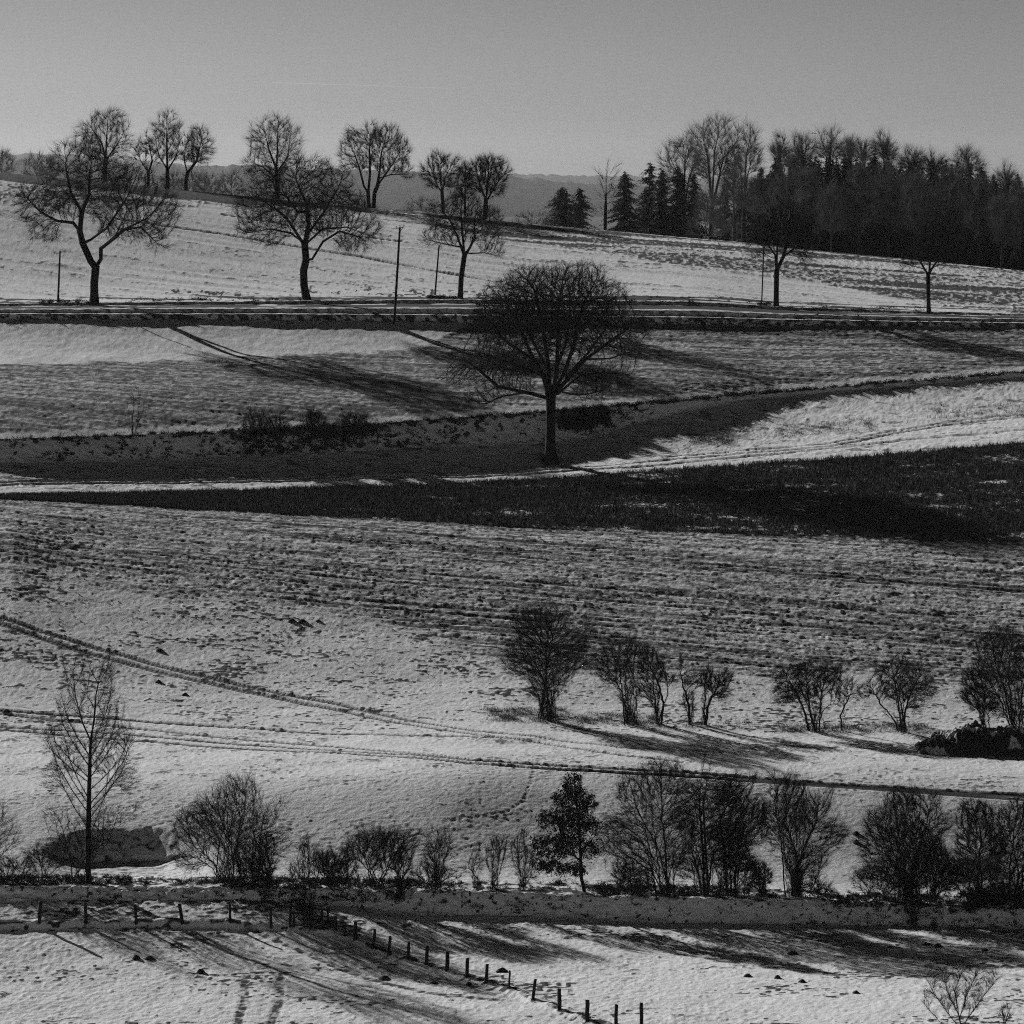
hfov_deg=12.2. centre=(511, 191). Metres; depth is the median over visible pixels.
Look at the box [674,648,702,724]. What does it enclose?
bush
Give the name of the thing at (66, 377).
field
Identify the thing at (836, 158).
spruce tree
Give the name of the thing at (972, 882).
bush
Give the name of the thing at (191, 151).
ridge tree
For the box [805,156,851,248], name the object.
spruce tree
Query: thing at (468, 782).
meadow
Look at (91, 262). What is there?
roadside tree
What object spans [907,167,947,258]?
spruce tree
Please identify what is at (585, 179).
distant hills
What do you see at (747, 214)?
spruce tree
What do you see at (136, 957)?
molehill
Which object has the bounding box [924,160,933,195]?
spruce tree
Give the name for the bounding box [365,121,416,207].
ridge tree
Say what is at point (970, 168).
spruce tree
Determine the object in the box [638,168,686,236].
spruce tree
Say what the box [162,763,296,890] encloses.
bush
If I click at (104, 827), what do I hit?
bush
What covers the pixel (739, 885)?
bush
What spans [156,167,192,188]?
skyline tree
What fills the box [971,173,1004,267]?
spruce tree
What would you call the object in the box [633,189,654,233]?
spruce tree
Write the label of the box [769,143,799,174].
forest tree
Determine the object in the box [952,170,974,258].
spruce tree
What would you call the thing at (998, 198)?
spruce tree
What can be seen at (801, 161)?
spruce tree
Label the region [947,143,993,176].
forest tree
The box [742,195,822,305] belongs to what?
roadside tree
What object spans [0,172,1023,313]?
hill field
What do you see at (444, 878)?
bush
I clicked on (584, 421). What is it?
shrub
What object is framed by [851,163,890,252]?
spruce tree
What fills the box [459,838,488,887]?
bush
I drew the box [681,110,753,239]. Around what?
forest tree
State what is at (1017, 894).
bush
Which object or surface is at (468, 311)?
road bank
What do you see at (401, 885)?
bush
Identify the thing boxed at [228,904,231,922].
fence post
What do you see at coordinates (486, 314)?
road verge
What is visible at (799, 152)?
forest tree
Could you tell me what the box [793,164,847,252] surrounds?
spruce tree
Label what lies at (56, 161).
skyline tree
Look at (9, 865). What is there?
bush
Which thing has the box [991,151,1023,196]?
forest tree
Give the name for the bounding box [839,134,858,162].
forest tree
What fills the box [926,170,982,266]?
spruce tree
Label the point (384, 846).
bush
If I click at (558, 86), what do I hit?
sky
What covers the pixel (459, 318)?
road bank
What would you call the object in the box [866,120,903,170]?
forest tree
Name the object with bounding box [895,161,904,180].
spruce tree
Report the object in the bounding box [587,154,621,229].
dead tree
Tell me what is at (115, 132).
ridge tree
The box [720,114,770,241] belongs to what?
forest tree
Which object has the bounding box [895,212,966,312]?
roadside tree
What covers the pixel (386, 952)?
post foot grass
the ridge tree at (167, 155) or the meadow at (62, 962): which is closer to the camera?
the meadow at (62, 962)
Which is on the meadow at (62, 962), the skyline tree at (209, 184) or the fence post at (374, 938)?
the fence post at (374, 938)
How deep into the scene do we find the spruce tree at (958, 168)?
714.97 m
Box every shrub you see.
[230,403,284,441]
[262,409,296,439]
[297,403,346,440]
[327,408,385,439]
[556,410,581,431]
[572,405,601,434]
[591,401,616,428]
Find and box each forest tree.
[649,126,711,232]
[680,182,746,240]
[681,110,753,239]
[702,162,760,241]
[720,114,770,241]
[744,171,777,243]
[751,149,817,244]
[767,127,797,169]
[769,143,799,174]
[785,124,818,167]
[790,163,825,249]
[804,121,852,165]
[809,171,857,251]
[838,157,883,254]
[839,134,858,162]
[847,132,880,167]
[861,150,910,256]
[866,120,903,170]
[892,139,928,171]
[894,167,944,259]
[916,145,954,172]
[929,158,972,262]
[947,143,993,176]
[957,170,999,265]
[980,185,1023,268]
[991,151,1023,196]
[1003,174,1023,269]
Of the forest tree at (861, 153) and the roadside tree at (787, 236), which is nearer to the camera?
the roadside tree at (787, 236)
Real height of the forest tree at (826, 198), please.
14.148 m
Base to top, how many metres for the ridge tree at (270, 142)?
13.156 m
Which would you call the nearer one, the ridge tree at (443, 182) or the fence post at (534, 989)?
the fence post at (534, 989)
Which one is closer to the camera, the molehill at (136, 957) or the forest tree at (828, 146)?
the molehill at (136, 957)
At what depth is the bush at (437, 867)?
347.42 m
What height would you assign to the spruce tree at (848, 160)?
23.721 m
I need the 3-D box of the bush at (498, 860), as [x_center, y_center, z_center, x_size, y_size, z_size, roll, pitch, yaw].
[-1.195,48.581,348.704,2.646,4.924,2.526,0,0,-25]
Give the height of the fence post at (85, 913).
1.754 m
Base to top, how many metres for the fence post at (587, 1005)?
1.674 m
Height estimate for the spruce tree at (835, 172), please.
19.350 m
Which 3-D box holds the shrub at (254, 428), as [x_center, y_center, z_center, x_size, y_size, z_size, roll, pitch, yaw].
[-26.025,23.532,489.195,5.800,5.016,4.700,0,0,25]
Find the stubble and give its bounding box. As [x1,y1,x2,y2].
[380,213,1023,303]
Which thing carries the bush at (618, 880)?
on the hedge strip
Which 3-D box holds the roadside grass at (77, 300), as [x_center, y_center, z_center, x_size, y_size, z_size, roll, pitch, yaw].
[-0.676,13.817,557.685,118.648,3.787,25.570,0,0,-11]
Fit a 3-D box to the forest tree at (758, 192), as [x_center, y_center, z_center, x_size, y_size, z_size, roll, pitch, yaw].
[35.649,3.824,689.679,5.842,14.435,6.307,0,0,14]
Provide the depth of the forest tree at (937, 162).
747.65 m
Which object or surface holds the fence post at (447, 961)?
on the meadow at (62, 962)
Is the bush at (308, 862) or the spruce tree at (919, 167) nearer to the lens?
the bush at (308, 862)
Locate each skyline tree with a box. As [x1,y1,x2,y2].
[0,145,21,172]
[19,145,55,176]
[33,153,62,176]
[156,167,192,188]
[174,163,213,191]
[190,169,223,192]
[215,168,247,194]
[350,197,379,208]
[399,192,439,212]
[476,199,505,220]
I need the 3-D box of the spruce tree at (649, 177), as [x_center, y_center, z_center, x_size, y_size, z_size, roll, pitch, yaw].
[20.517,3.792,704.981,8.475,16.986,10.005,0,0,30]
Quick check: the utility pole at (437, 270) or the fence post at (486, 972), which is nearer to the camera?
the fence post at (486, 972)
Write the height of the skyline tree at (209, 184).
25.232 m
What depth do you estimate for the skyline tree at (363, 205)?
790.08 m
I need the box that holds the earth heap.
[915,720,1023,756]
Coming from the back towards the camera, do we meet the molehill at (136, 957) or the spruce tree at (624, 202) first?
the spruce tree at (624, 202)
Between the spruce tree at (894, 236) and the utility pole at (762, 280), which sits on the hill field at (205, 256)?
the utility pole at (762, 280)
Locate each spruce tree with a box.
[540,187,585,228]
[569,188,598,229]
[599,171,649,233]
[633,163,672,233]
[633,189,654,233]
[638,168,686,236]
[651,166,706,236]
[670,174,716,239]
[714,186,746,240]
[716,190,746,240]
[735,181,755,242]
[736,184,775,243]
[747,167,764,222]
[749,167,798,246]
[749,171,779,240]
[767,157,783,193]
[768,163,829,251]
[780,163,806,228]
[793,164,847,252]
[797,154,807,183]
[803,156,822,185]
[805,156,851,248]
[808,156,820,179]
[812,165,854,252]
[817,159,824,178]
[820,153,831,186]
[833,156,840,170]
[833,163,878,254]
[837,158,852,247]
[838,153,852,193]
[842,162,869,252]
[846,157,853,172]
[847,165,897,256]
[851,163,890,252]
[862,165,918,257]
[867,152,883,181]
[885,164,934,260]
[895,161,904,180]
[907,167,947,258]
[911,167,954,261]
[916,160,924,188]
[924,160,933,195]
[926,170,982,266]
[933,164,949,237]
[943,177,994,266]
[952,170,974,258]
[953,160,967,229]
[958,163,976,243]
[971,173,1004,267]
[972,174,1011,267]
[974,167,989,252]
[983,197,1023,269]
[989,174,999,258]
[990,185,1003,263]
[992,186,1022,267]
[1005,199,1023,270]
[1008,174,1021,258]
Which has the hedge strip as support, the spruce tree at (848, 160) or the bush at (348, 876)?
the bush at (348, 876)
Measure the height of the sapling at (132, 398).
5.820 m
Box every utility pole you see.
[57,251,60,302]
[393,225,403,324]
[434,245,440,294]
[761,254,763,302]
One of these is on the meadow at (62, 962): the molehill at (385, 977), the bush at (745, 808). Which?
the molehill at (385, 977)
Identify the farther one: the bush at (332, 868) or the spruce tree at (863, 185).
the spruce tree at (863, 185)
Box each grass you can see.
[0,439,1023,542]
[6,293,1021,326]
[36,919,587,1022]
[479,704,946,739]
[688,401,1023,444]
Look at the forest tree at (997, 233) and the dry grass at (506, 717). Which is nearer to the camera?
the dry grass at (506, 717)
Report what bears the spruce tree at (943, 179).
on the back slope
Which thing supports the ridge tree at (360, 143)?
on the ridge
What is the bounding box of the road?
[0,303,1023,317]
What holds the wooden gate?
on the meadow at (62, 962)
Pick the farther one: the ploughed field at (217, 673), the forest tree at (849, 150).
the forest tree at (849, 150)
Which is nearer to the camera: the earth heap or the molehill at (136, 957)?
the molehill at (136, 957)
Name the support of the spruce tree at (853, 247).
on the back slope
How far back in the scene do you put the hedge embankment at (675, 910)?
346.76 m
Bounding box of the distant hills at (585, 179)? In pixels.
[0,152,1023,191]
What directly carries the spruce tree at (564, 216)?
on the back slope
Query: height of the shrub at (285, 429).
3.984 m
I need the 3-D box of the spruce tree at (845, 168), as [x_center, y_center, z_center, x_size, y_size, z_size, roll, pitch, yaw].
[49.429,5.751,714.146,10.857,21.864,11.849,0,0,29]
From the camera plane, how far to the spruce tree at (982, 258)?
705.67 m
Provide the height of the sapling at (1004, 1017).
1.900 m
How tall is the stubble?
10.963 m
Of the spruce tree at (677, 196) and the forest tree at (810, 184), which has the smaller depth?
the forest tree at (810, 184)
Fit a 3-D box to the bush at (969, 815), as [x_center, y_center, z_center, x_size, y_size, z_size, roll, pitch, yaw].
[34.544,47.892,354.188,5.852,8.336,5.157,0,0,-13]
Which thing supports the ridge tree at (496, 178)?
on the hill field at (205, 256)
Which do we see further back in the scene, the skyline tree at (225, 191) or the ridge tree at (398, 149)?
the skyline tree at (225, 191)
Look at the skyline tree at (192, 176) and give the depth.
809.62 m
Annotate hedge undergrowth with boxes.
[0,872,1023,929]
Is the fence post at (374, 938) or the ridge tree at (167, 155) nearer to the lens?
the fence post at (374, 938)
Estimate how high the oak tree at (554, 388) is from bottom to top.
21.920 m
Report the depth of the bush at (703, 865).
349.06 m
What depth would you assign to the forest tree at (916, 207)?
677.52 m
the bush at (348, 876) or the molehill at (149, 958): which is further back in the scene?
the bush at (348, 876)
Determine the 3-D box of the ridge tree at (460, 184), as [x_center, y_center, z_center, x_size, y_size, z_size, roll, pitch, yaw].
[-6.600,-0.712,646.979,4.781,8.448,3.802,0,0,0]
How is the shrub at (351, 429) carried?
on the embankment at (90, 448)
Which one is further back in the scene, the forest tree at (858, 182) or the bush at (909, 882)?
the forest tree at (858, 182)
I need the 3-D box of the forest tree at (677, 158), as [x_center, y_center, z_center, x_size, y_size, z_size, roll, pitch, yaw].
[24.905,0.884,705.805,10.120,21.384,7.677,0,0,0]
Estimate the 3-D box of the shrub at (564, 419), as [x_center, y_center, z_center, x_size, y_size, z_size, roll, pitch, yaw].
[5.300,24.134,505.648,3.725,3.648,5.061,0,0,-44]
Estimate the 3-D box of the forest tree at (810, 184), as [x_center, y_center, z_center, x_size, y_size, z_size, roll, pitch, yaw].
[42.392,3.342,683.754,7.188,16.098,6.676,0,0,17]
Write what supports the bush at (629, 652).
on the meadow at (468, 782)
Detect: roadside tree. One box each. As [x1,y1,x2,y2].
[7,126,189,304]
[226,147,388,299]
[419,184,507,298]
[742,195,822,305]
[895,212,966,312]
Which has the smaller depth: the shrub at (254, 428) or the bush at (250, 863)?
the bush at (250, 863)
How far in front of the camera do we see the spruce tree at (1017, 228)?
710.79 m
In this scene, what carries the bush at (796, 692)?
on the meadow at (468, 782)
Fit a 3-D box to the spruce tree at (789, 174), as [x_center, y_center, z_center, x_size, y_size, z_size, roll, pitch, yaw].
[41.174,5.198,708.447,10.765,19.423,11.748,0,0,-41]
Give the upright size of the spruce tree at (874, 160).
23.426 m
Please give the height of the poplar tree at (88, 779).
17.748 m
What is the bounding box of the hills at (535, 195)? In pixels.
[0,159,736,216]
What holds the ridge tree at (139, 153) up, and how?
on the back slope
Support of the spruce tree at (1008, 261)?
on the back slope
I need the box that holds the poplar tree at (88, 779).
[35,644,141,882]
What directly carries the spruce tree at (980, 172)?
on the back slope
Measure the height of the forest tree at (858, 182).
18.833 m
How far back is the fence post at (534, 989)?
322.67 m
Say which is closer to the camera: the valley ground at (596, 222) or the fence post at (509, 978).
the fence post at (509, 978)
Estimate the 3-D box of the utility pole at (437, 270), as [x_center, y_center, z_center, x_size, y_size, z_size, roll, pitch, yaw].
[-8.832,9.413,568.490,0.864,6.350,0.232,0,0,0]
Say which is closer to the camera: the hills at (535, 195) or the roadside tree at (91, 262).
the roadside tree at (91, 262)
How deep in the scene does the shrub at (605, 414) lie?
507.27 m
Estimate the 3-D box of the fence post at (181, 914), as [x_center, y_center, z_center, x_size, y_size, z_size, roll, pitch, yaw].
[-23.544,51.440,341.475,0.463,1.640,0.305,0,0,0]
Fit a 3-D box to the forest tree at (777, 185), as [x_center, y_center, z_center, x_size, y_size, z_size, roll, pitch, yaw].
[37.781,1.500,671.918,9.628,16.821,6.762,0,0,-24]
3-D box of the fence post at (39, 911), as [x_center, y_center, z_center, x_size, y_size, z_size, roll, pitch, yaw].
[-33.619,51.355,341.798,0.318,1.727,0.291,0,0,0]
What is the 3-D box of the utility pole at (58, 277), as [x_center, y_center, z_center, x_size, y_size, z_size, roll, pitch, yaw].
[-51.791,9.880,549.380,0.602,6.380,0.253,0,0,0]
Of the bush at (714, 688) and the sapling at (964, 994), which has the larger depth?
the bush at (714, 688)
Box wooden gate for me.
[269,899,337,930]
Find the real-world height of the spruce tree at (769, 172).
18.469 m
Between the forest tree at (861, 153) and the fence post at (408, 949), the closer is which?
the fence post at (408, 949)
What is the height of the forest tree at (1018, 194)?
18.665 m
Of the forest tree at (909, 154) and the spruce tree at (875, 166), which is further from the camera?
the forest tree at (909, 154)
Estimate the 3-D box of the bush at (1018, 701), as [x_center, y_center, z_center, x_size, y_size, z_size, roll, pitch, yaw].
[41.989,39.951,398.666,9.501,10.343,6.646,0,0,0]
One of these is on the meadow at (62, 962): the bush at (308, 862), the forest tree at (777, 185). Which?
the bush at (308, 862)
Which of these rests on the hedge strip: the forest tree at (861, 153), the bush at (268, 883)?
the bush at (268, 883)
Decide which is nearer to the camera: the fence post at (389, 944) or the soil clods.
the fence post at (389, 944)
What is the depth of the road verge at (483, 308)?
554.60 m
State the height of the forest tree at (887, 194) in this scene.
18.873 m
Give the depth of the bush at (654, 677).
395.91 m
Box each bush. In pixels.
[0,799,26,857]
[0,849,40,885]
[18,838,73,883]
[38,795,146,884]
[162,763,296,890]
[232,829,280,890]
[243,826,284,886]
[278,829,334,930]
[310,839,358,891]
[319,855,365,890]
[339,817,438,889]
[389,840,421,901]
[409,857,466,891]
[417,820,460,894]
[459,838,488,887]
[481,827,514,889]
[490,594,599,722]
[506,820,540,890]
[508,205,553,225]
[583,629,652,724]
[588,754,708,897]
[606,851,654,895]
[630,640,678,723]
[662,737,762,896]
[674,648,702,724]
[695,659,738,724]
[697,766,777,897]
[708,846,767,899]
[744,853,777,895]
[752,761,857,897]
[764,652,848,732]
[793,866,840,899]
[843,771,961,903]
[846,858,915,902]
[851,640,941,734]
[903,895,926,926]
[915,817,965,902]
[927,835,1017,905]
[949,785,1019,886]
[952,662,1004,727]
[954,878,1023,911]
[964,611,1023,726]
[977,793,1023,902]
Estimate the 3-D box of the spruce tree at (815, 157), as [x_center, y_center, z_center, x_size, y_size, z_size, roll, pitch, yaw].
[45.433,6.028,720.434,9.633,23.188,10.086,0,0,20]
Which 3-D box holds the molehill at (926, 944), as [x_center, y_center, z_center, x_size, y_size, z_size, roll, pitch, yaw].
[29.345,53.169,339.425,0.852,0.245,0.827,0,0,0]
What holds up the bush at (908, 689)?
on the ploughed field at (217, 673)
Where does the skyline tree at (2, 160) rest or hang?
on the back slope
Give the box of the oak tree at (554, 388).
[435,257,654,464]
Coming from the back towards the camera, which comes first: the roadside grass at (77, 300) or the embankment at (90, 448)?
the roadside grass at (77, 300)
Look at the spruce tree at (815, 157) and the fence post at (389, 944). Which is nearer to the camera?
the fence post at (389, 944)
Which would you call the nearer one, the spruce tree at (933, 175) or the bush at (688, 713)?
the bush at (688, 713)
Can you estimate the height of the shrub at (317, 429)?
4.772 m
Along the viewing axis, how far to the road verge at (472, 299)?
561.83 m
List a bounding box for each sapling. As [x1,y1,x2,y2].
[123,383,146,435]
[835,671,865,729]
[919,954,1004,1023]
[996,1002,1015,1022]
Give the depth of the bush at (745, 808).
348.70 m
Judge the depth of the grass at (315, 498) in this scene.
468.82 m
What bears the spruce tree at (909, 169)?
on the back slope
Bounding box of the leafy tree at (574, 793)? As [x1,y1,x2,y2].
[527,770,603,891]
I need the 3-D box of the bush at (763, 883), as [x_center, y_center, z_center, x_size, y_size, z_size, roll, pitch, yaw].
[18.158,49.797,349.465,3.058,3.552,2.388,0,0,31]
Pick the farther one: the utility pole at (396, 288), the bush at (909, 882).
the utility pole at (396, 288)
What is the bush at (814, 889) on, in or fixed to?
on the hedge strip
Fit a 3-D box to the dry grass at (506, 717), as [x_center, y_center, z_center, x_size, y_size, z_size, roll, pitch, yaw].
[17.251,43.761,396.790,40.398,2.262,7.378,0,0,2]
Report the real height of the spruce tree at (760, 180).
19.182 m
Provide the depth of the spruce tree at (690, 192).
699.69 m
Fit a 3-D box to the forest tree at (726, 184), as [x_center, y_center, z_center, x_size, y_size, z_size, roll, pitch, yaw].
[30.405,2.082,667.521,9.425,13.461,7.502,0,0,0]
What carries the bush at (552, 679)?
on the meadow at (468, 782)
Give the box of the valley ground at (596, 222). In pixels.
[488,217,730,238]
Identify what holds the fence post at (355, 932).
on the meadow at (62, 962)
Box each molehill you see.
[132,955,140,959]
[145,956,153,959]
[196,969,204,973]
[298,619,306,622]
[378,975,390,979]
[496,967,507,972]
[787,951,797,954]
[922,942,932,945]
[933,943,942,947]
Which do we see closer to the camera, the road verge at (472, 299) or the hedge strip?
the hedge strip
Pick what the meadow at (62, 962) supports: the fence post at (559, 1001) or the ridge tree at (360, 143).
the fence post at (559, 1001)
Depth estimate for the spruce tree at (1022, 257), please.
702.73 m
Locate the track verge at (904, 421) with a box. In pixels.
[0,377,1023,492]
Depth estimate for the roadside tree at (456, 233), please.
564.76 m
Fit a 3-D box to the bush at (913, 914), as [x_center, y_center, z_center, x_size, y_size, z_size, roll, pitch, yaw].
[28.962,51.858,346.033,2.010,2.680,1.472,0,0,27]
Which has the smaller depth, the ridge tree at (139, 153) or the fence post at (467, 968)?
the fence post at (467, 968)
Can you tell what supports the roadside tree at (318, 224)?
on the hill field at (205, 256)
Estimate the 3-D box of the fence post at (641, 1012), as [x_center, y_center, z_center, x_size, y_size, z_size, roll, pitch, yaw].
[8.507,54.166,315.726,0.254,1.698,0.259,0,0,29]
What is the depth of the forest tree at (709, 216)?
675.80 m
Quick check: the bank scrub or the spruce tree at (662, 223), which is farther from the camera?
the spruce tree at (662, 223)
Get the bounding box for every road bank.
[0,299,1023,315]
[0,308,1023,321]
[0,314,1023,326]
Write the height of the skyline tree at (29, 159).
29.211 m
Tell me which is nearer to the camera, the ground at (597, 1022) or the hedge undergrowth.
the ground at (597, 1022)
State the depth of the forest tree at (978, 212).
683.81 m
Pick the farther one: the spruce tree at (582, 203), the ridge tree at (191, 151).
the spruce tree at (582, 203)
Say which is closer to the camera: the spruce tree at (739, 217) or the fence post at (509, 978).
the fence post at (509, 978)
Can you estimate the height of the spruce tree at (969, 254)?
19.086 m
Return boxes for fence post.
[38,901,41,923]
[84,902,87,924]
[134,905,137,924]
[178,903,183,924]
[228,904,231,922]
[353,922,356,940]
[372,929,375,948]
[387,936,391,954]
[407,941,409,957]
[425,946,428,964]
[445,951,449,971]
[465,958,468,977]
[484,964,488,983]
[508,970,510,987]
[531,979,536,999]
[557,988,561,1010]
[585,1000,589,1021]
[614,1004,617,1023]
[639,1002,642,1023]
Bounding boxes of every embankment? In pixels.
[0,372,1023,463]
[0,885,1023,928]
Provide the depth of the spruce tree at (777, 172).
700.75 m
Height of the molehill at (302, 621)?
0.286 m
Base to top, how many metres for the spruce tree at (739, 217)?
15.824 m
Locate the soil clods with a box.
[0,515,1012,677]
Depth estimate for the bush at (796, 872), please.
348.83 m
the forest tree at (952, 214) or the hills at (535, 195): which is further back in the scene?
the hills at (535, 195)
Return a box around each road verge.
[0,307,1023,318]
[0,313,1023,322]
[2,298,1023,313]
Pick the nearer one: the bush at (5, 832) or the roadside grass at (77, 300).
the bush at (5, 832)
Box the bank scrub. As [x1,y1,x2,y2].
[5,369,1023,460]
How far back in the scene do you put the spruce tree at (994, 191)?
714.83 m
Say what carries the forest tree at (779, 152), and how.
on the back slope
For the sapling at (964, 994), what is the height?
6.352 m
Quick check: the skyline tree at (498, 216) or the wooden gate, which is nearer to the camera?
the wooden gate
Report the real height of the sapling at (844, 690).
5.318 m
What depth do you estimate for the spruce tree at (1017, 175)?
714.85 m
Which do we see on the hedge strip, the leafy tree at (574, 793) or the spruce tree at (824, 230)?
the leafy tree at (574, 793)
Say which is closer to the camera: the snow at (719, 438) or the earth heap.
the earth heap
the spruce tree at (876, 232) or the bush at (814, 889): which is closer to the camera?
the bush at (814, 889)
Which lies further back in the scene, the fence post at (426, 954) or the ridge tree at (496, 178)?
the ridge tree at (496, 178)
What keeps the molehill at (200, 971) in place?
on the meadow at (62, 962)
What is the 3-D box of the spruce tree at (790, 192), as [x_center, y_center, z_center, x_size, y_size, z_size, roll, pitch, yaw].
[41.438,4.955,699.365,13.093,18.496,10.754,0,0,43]
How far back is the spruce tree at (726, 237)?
711.60 m
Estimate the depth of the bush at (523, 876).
348.99 m
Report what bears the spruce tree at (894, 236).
on the back slope
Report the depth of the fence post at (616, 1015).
316.07 m
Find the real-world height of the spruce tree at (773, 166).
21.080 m
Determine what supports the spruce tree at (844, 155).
on the back slope
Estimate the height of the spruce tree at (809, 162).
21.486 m
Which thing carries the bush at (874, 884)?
on the hedge strip
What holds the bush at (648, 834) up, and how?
on the hedge strip
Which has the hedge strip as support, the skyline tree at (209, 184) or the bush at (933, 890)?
the bush at (933, 890)
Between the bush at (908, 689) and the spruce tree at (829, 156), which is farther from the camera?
the spruce tree at (829, 156)
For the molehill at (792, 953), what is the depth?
335.82 m
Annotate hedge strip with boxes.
[0,876,1023,908]
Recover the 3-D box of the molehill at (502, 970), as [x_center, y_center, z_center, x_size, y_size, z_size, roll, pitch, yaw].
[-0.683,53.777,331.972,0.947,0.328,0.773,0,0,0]
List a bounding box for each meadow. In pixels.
[0,719,1023,895]
[0,898,1023,1023]
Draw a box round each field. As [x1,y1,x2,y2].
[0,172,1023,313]
[0,319,1023,438]
[0,499,1023,731]
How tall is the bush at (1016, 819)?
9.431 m
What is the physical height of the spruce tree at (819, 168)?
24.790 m
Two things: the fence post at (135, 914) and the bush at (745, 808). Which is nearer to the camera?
the fence post at (135, 914)
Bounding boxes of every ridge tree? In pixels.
[68,104,138,181]
[126,129,163,186]
[143,103,187,187]
[175,122,218,189]
[235,111,308,198]
[333,118,386,207]
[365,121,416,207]
[415,145,465,213]
[449,157,476,215]
[460,150,516,218]
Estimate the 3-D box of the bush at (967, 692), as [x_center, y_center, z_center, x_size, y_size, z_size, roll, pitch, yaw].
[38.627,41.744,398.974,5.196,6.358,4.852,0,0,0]
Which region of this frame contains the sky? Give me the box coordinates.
[0,0,1023,182]
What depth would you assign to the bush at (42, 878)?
348.33 m
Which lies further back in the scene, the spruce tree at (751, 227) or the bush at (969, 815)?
the spruce tree at (751, 227)
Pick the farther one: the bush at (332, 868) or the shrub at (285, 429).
the shrub at (285, 429)

